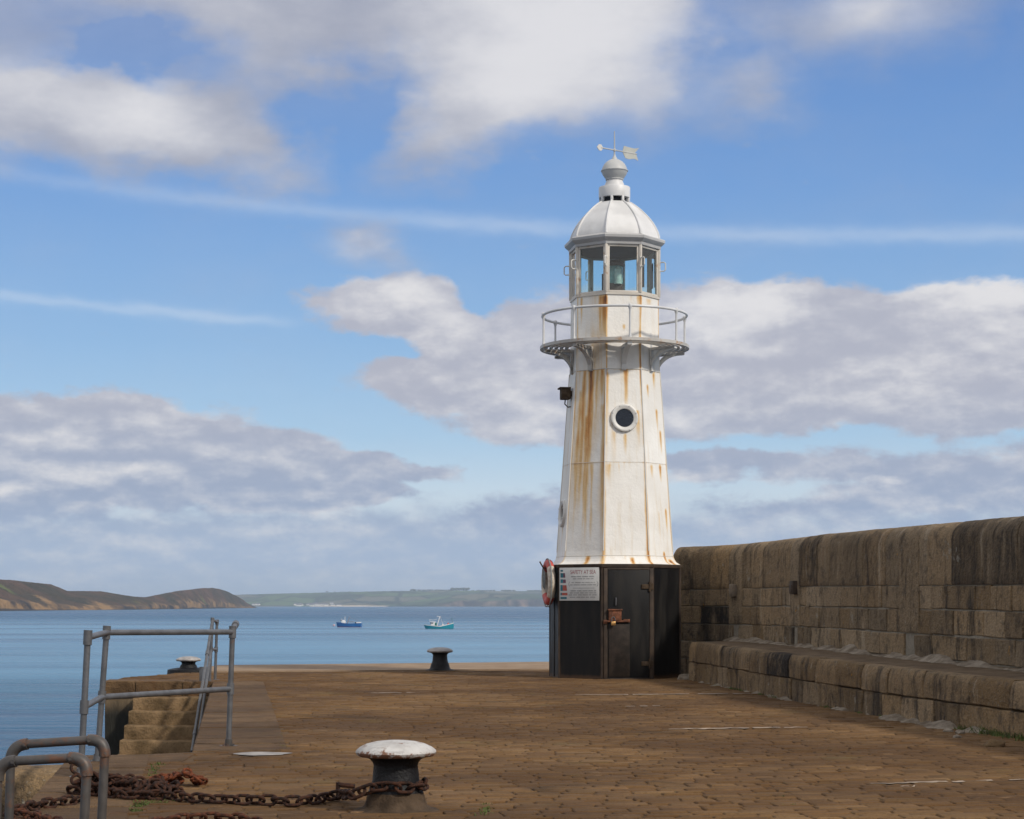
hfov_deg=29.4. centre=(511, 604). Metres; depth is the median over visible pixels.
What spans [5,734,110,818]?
ladder hoop
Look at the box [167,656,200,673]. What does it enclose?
bollard
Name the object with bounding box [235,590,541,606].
hill
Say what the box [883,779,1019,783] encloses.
painted line
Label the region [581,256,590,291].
lantern window
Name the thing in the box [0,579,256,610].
headland
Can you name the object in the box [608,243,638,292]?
lantern window
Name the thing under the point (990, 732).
grass
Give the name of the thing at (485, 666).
quay end strip
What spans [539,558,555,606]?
lifebuoy
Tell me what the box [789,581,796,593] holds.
wall light
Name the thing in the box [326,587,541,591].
distant woodland
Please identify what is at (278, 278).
sky
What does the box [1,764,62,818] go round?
stone shoulder
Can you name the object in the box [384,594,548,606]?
hill
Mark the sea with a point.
(41, 662)
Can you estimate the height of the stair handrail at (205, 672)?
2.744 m
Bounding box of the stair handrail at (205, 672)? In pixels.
[190,618,218,751]
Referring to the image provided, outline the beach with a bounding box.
[309,605,383,606]
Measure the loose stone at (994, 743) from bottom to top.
0.089 m
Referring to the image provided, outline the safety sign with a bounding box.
[559,567,598,600]
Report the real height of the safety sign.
0.625 m
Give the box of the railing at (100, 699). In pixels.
[69,620,238,776]
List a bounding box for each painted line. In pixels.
[582,693,744,694]
[682,727,792,728]
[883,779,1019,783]
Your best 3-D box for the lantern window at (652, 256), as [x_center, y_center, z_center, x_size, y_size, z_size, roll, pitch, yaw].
[2.744,-6.375,37.821,0.114,0.930,0.606,0,0,-3]
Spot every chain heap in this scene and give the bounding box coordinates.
[66,764,183,797]
[149,768,207,784]
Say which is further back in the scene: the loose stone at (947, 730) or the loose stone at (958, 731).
the loose stone at (947, 730)
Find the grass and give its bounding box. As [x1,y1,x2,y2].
[126,684,1023,815]
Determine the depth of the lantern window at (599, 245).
37.12 m
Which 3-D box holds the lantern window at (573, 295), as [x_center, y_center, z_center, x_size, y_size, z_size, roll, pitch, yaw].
[1.220,-6.375,37.579,0.114,0.930,0.606,0,0,-3]
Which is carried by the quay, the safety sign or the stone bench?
the stone bench
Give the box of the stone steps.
[118,696,207,754]
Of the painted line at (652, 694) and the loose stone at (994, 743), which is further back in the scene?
the painted line at (652, 694)
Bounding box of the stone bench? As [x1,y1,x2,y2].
[689,636,1023,737]
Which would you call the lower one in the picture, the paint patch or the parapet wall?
the paint patch
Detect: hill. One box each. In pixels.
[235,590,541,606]
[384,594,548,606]
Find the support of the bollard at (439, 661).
on the quay
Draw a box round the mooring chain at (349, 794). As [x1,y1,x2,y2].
[80,777,429,806]
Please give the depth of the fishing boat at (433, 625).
442.59 m
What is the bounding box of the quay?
[105,670,938,818]
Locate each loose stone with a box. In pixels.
[677,674,688,679]
[943,728,953,731]
[955,729,964,733]
[983,739,1004,746]
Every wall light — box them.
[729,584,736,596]
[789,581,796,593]
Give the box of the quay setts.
[122,670,1023,818]
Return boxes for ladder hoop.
[0,752,92,818]
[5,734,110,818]
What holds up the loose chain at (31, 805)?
on the quay edging
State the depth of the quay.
35.20 m
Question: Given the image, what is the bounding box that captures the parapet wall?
[673,516,1023,673]
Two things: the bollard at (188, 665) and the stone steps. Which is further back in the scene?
the bollard at (188, 665)
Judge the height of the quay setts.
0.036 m
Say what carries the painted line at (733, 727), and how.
on the quay setts
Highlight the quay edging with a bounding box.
[14,679,287,818]
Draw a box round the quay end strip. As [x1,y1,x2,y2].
[211,662,548,672]
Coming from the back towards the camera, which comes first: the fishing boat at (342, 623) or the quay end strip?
the fishing boat at (342, 623)
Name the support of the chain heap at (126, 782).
on the quay edging
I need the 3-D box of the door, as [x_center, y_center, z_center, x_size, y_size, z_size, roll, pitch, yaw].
[2.186,0.355,36.480,0.961,2.020,0.126,0,0,-9]
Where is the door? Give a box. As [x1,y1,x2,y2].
[603,570,653,677]
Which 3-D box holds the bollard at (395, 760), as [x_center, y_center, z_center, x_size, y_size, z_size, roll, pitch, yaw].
[-0.789,1.159,13.253,0.602,0.482,0.601,0,0,0]
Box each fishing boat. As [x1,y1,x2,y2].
[336,617,361,626]
[424,616,453,628]
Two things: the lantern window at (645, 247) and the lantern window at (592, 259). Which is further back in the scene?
the lantern window at (592, 259)
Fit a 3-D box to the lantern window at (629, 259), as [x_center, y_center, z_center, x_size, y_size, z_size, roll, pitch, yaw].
[2.438,-6.375,38.328,0.605,0.930,0.045,0,0,36]
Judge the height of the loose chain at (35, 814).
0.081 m
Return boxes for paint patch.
[233,752,289,754]
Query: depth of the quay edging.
20.68 m
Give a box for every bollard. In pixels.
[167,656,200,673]
[354,740,438,813]
[427,647,453,670]
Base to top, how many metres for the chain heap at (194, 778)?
0.143 m
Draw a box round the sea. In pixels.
[0,607,548,764]
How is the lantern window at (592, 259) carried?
in the lighthouse
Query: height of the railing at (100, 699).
1.250 m
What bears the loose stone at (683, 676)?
on the quay setts
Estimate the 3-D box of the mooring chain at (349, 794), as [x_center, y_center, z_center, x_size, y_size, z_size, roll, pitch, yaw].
[-1.812,1.292,13.803,2.775,0.237,0.689,0,0,24]
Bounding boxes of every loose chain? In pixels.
[2,795,80,818]
[14,808,262,818]
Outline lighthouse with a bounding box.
[540,131,688,678]
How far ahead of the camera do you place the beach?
6736.40 m
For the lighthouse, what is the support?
on the quay setts
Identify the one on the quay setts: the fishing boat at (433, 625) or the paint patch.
the paint patch
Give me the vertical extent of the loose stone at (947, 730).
0.058 m
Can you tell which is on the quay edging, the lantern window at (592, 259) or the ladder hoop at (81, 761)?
the ladder hoop at (81, 761)
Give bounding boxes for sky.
[0,0,1023,596]
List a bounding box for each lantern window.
[571,250,575,298]
[579,244,603,294]
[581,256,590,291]
[592,259,620,290]
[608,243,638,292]
[623,256,647,291]
[642,245,657,296]
[649,251,654,293]

